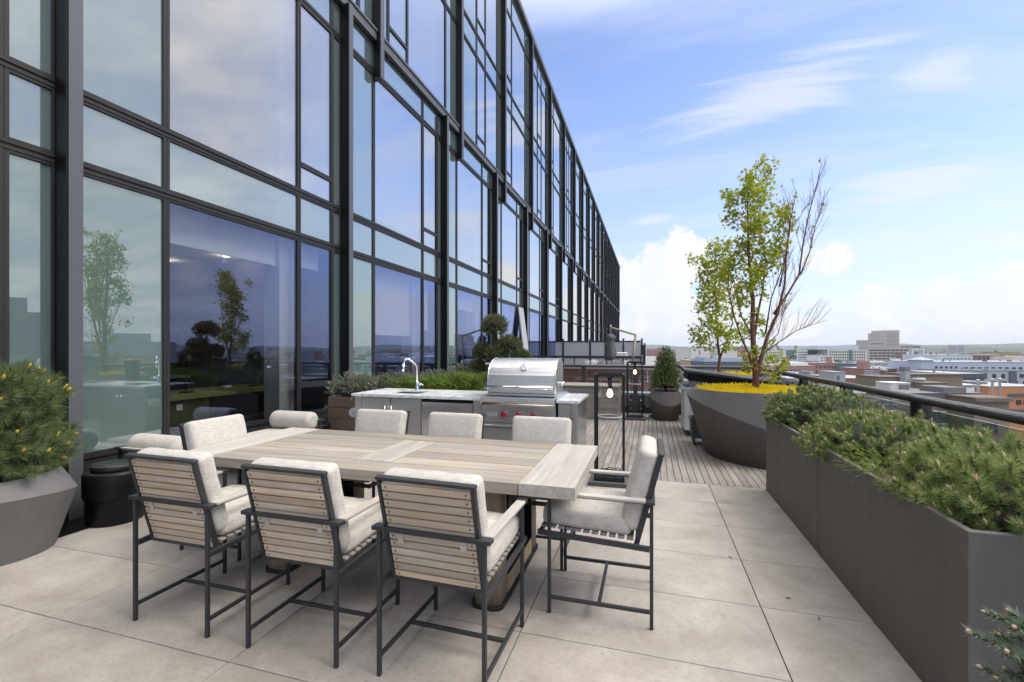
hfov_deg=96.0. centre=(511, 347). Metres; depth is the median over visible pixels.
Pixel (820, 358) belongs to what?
apartment block
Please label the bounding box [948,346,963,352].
hospital block
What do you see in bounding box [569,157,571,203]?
window
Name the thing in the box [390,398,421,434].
cabinet door
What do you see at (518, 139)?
window
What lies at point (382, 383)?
globe spruce
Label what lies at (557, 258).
casement window
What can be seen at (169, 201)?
window
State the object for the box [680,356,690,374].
apartment block
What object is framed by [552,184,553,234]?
casement window
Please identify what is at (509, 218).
window
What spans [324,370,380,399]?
globe spruce
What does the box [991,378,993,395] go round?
flue pipe
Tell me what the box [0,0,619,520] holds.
glass building
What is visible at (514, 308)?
window
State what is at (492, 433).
lower door
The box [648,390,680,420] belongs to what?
conifer pot
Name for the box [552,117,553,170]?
casement window
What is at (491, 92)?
window
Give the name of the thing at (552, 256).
window
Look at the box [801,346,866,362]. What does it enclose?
office block
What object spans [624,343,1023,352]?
hills
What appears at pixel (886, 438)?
dwarf pine
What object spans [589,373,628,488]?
floor lantern
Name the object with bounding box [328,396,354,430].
wooden planter
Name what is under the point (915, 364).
blue apartment block
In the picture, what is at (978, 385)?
flue pipe
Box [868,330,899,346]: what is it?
tower block
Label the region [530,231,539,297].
window
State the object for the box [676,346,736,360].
museum block
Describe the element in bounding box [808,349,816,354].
office block
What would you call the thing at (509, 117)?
casement window
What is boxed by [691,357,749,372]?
mansard building
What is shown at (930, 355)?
grey hall
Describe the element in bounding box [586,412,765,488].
wooden deck
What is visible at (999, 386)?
flue pipe
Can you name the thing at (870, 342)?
office block
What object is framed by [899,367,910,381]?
steel flue
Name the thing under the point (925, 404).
guardrail
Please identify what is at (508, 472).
dining table
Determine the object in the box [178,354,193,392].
table lamp
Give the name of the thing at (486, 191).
casement window
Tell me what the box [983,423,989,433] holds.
window
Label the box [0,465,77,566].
planter
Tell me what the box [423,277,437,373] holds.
casement window
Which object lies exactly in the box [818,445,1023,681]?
trough planter
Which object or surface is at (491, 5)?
window
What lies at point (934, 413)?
window
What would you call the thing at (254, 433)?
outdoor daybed
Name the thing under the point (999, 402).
ribbed wing
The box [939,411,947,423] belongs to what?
window
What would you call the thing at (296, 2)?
window
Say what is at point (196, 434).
dining chair
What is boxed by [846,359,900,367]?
white roof building
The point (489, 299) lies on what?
casement window
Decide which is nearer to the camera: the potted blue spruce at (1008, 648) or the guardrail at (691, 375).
the potted blue spruce at (1008, 648)
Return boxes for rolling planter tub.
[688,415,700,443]
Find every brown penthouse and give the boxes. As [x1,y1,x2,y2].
[856,369,899,386]
[886,372,962,386]
[907,378,948,388]
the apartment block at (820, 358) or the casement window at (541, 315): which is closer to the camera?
the casement window at (541, 315)
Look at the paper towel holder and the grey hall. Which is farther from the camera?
the grey hall
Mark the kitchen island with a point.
(210, 402)
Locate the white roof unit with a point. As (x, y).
(969, 387)
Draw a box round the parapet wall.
[563,367,679,391]
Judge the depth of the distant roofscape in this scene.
404.98 m
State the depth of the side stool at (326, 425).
6.38 m
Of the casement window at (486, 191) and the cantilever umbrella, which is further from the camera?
the cantilever umbrella
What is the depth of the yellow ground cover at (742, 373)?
9.26 m
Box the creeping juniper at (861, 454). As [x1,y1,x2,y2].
[826,438,897,480]
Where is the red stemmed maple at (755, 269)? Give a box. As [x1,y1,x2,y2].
[708,153,832,388]
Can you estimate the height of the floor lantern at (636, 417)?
1.210 m
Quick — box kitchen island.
[170,382,263,427]
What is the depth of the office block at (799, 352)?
440.00 m
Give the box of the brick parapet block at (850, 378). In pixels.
[809,375,855,386]
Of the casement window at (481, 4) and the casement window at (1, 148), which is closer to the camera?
the casement window at (1, 148)
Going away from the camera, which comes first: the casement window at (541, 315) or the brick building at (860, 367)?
the casement window at (541, 315)
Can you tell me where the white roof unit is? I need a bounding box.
[963,384,974,391]
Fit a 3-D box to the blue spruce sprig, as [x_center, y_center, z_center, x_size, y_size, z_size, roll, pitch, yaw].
[2.822,0.506,3.763,0.479,0.286,0.579,0,0,17]
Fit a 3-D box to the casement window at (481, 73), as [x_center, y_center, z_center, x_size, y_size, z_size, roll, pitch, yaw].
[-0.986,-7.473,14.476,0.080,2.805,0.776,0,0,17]
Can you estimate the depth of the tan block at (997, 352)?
383.33 m
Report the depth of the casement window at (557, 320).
26.38 m
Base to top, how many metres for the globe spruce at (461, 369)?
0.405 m
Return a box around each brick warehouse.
[763,362,813,374]
[808,357,841,374]
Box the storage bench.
[563,382,621,419]
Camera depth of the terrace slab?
3.96 m
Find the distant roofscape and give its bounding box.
[624,347,1023,391]
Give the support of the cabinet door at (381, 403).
in the outdoor kitchen
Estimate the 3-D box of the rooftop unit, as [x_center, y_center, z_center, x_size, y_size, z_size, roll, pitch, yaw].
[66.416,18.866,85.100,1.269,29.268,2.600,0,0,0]
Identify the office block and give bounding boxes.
[769,346,807,359]
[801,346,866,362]
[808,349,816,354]
[856,340,884,344]
[900,346,924,353]
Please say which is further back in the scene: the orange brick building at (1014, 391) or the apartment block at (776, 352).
the apartment block at (776, 352)
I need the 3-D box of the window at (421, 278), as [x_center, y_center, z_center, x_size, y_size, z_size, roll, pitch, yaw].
[-2.393,-0.312,9.808,0.072,2.660,1.986,0,0,17]
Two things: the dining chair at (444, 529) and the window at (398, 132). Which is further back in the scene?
the window at (398, 132)
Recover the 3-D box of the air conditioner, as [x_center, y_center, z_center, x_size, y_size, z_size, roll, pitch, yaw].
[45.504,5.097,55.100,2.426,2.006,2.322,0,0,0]
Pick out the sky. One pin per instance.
(916, 107)
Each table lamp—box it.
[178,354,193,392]
[248,353,259,385]
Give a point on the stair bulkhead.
(837, 375)
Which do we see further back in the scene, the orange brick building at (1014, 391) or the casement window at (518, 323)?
the orange brick building at (1014, 391)
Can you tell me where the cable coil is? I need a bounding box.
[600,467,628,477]
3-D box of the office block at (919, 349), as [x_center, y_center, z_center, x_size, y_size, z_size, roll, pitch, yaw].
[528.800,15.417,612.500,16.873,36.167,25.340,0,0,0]
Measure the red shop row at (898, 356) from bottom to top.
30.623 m
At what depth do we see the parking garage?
520.00 m
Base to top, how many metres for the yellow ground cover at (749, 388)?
0.105 m
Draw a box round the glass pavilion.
[835,361,856,370]
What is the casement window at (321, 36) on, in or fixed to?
in the glass building at (374, 188)
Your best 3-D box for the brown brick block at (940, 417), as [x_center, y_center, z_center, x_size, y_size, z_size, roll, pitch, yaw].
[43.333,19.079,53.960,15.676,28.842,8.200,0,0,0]
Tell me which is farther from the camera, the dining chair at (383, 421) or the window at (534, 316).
the window at (534, 316)
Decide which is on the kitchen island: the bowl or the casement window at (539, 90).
the bowl
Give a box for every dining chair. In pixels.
[125,447,289,637]
[178,414,247,560]
[241,457,399,668]
[341,409,410,542]
[371,467,527,681]
[427,412,485,438]
[511,416,575,569]
[537,435,663,629]
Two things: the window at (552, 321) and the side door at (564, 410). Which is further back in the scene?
the window at (552, 321)
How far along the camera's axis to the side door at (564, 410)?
4.78 m
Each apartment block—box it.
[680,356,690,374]
[751,348,783,361]
[806,353,832,361]
[888,357,1023,372]
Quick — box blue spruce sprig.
[823,392,883,421]
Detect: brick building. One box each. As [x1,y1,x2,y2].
[840,361,896,375]
[963,380,1023,449]
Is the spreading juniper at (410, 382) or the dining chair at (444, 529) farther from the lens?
the spreading juniper at (410, 382)
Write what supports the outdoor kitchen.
on the terrace floor
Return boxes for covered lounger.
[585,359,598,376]
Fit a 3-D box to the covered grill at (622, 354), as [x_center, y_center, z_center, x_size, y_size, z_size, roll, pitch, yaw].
[5.418,0.861,22.649,0.509,1.278,0.500,0,0,17]
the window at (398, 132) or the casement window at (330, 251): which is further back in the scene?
the window at (398, 132)
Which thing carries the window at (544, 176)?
in the glass building at (374, 188)
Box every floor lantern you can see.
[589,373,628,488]
[625,361,645,420]
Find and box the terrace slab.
[58,414,682,537]
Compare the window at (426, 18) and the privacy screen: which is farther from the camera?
the privacy screen
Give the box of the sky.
[521,0,1023,346]
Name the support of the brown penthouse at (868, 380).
on the city ground
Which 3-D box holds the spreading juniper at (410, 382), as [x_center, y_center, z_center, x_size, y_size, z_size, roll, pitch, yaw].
[-1.225,0.499,6.484,1.689,0.344,0.894,0,0,17]
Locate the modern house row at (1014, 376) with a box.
[918,367,1023,383]
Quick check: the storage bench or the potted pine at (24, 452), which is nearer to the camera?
the potted pine at (24, 452)
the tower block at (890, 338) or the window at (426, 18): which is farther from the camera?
the tower block at (890, 338)
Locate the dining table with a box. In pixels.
[188,427,597,611]
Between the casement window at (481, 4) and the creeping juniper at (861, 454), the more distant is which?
the casement window at (481, 4)
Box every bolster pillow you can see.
[126,433,182,452]
[269,410,317,428]
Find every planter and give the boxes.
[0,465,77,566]
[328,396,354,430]
[686,384,819,469]
[766,415,817,552]
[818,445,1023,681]
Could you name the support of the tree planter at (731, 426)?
on the wooden deck at (691, 462)
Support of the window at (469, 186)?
in the glass building at (374, 188)
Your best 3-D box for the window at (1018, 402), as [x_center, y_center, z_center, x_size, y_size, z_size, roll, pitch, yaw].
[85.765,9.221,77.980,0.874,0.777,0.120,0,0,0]
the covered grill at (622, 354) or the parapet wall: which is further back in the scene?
the covered grill at (622, 354)
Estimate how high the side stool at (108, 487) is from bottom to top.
0.497 m
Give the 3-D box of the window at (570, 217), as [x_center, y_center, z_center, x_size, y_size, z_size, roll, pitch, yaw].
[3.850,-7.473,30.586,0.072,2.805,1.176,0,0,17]
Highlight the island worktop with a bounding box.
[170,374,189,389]
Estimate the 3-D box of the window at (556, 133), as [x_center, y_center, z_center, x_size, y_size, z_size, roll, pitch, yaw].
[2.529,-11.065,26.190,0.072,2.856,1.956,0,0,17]
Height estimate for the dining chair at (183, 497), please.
0.948 m
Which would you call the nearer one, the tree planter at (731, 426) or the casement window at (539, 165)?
the tree planter at (731, 426)
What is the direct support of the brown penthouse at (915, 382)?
on the city ground
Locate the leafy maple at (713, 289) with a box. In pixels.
[685,236,746,371]
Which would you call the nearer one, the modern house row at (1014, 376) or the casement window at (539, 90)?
the casement window at (539, 90)
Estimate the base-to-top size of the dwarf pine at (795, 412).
0.481 m
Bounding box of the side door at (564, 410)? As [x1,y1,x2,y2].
[558,404,570,417]
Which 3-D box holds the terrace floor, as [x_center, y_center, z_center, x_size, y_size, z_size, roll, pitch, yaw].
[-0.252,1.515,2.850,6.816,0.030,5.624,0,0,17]
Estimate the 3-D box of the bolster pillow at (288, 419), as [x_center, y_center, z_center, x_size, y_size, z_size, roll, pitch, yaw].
[-2.843,0.940,6.002,0.640,0.230,0.230,0,0,17]
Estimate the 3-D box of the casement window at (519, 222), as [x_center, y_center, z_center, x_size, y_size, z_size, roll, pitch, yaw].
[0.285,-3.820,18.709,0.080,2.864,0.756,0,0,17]
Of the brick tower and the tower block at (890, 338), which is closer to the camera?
the brick tower
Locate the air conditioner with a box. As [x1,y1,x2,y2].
[875,381,909,389]
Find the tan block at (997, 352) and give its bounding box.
[982,350,1019,355]
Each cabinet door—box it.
[362,397,390,409]
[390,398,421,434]
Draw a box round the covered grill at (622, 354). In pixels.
[617,352,627,360]
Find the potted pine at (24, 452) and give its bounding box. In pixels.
[0,357,89,481]
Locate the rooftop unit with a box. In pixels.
[863,370,879,374]
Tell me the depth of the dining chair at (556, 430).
3.62 m
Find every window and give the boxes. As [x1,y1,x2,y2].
[0,0,3,55]
[0,146,3,369]
[167,0,298,188]
[167,198,298,435]
[299,0,332,203]
[299,239,332,411]
[374,79,422,244]
[374,262,422,378]
[389,0,407,63]
[408,0,445,107]
[423,123,437,251]
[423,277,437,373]
[457,160,481,271]
[457,288,481,369]
[477,0,485,47]
[477,58,485,154]
[482,181,490,275]
[482,296,490,379]
[486,0,496,67]
[486,73,496,167]
[502,204,516,286]
[502,302,516,351]
[507,11,511,94]
[507,108,511,184]
[512,23,524,118]
[512,117,524,200]
[517,216,521,289]
[517,307,521,345]
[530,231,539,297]
[530,311,539,357]
[538,84,541,148]
[538,160,541,220]
[540,239,543,299]
[540,314,543,357]
[542,93,546,158]
[542,167,546,225]
[549,249,555,304]
[549,316,555,357]
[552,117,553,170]
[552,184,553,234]
[554,122,559,181]
[554,187,559,241]
[556,255,558,305]
[556,319,558,340]
[567,152,568,198]
[567,209,568,251]
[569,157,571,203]
[569,212,571,255]
[932,411,937,423]
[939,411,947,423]
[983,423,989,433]
[990,423,996,433]
[1016,400,1021,404]
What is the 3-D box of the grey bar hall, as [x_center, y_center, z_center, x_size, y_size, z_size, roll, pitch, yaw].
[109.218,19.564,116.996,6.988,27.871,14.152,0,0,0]
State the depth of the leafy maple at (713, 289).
9.42 m
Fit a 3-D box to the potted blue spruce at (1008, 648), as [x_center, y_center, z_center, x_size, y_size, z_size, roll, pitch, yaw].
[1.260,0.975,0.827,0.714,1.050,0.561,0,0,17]
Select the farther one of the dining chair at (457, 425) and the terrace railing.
the terrace railing
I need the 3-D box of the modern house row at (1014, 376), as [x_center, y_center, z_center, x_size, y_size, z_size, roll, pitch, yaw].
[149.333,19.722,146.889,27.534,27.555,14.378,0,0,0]
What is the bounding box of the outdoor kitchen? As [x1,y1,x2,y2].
[351,358,588,444]
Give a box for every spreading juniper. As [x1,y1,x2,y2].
[382,372,475,390]
[422,369,486,390]
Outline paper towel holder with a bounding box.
[349,408,354,416]
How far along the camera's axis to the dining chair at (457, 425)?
3.85 m
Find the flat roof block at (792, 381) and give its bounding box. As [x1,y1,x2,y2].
[751,370,813,385]
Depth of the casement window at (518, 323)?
18.58 m
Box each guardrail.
[449,363,747,414]
[675,363,789,429]
[747,367,1023,429]
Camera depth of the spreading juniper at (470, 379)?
6.21 m
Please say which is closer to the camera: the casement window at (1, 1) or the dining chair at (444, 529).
the dining chair at (444, 529)
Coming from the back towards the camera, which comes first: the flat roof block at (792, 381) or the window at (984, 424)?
the flat roof block at (792, 381)
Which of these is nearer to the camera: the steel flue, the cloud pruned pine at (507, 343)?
the cloud pruned pine at (507, 343)
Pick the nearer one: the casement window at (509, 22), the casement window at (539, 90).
the casement window at (509, 22)
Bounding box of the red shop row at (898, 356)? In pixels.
[895,352,918,359]
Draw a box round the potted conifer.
[649,345,684,391]
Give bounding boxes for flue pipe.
[976,379,979,392]
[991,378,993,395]
[998,378,1001,395]
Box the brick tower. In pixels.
[647,348,661,356]
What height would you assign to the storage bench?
0.703 m
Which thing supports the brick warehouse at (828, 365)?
on the city ground
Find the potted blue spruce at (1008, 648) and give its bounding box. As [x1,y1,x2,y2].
[961,603,1023,681]
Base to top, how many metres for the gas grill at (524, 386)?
1.341 m
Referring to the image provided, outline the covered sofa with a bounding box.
[607,360,620,364]
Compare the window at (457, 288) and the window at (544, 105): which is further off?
the window at (544, 105)
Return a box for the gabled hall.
[989,353,1023,360]
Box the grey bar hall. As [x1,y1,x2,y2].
[910,370,983,380]
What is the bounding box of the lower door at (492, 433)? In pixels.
[483,427,511,440]
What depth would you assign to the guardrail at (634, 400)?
10.60 m
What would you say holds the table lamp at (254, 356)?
on the kitchen island
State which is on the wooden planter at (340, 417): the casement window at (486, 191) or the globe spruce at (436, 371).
the globe spruce at (436, 371)
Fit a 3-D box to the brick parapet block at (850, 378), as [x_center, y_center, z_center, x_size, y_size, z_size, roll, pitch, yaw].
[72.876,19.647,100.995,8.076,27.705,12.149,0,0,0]
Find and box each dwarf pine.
[761,383,882,433]
[790,405,966,472]
[865,421,1023,542]
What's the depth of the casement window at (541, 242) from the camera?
22.50 m
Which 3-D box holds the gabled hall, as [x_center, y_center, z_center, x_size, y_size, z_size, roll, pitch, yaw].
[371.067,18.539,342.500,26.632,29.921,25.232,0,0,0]
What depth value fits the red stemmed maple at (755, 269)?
6.43 m
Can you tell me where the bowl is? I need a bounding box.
[222,385,231,388]
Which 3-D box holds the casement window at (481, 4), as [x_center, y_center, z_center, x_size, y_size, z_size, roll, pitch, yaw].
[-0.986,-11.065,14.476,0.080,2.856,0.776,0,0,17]
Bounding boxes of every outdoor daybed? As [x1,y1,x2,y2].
[114,445,143,458]
[247,419,323,436]
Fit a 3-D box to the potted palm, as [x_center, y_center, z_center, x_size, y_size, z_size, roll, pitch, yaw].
[-4.215,0.438,8.189,1.255,0.475,1.274,0,0,17]
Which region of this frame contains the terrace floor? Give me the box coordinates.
[0,475,921,681]
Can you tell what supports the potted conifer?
on the conifer pot at (665, 406)
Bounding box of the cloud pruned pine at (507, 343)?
[465,313,531,375]
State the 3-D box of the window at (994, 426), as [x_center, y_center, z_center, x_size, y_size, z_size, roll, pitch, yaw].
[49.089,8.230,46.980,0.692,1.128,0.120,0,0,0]
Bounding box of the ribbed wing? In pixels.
[920,385,1013,457]
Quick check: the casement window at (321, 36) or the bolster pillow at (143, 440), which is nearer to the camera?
the bolster pillow at (143, 440)
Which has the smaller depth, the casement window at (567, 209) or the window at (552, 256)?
the window at (552, 256)
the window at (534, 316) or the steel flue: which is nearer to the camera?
the window at (534, 316)
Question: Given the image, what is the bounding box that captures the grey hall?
[902,352,972,359]
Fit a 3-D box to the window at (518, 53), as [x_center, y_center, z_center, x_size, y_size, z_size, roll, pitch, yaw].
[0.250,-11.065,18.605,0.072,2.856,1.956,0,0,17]
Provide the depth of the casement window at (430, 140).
11.15 m
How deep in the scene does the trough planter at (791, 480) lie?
3.94 m
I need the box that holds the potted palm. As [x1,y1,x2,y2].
[232,359,304,383]
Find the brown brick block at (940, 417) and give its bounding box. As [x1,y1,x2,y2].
[813,387,983,430]
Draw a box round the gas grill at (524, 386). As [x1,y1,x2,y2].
[480,357,568,440]
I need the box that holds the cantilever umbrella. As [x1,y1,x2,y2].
[606,325,636,364]
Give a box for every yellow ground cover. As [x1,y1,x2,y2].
[696,382,819,393]
[716,370,751,375]
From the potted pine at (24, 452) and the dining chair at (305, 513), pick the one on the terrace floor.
the dining chair at (305, 513)
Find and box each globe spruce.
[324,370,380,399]
[366,370,421,390]
[412,368,456,388]
[444,363,481,389]
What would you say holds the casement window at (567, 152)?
in the glass building at (374, 188)
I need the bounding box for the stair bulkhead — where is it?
[819,371,844,386]
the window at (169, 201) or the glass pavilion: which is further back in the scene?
the glass pavilion
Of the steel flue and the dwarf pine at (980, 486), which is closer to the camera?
the dwarf pine at (980, 486)
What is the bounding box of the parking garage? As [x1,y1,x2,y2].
[853,345,911,360]
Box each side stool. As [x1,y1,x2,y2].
[81,458,143,527]
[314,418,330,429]
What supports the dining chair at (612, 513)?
on the terrace floor
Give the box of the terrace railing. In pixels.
[535,355,643,377]
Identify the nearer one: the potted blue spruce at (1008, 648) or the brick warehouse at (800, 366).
the potted blue spruce at (1008, 648)
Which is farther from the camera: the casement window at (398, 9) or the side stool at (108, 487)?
the casement window at (398, 9)
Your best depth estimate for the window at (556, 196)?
26.12 m
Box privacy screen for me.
[556,338,645,364]

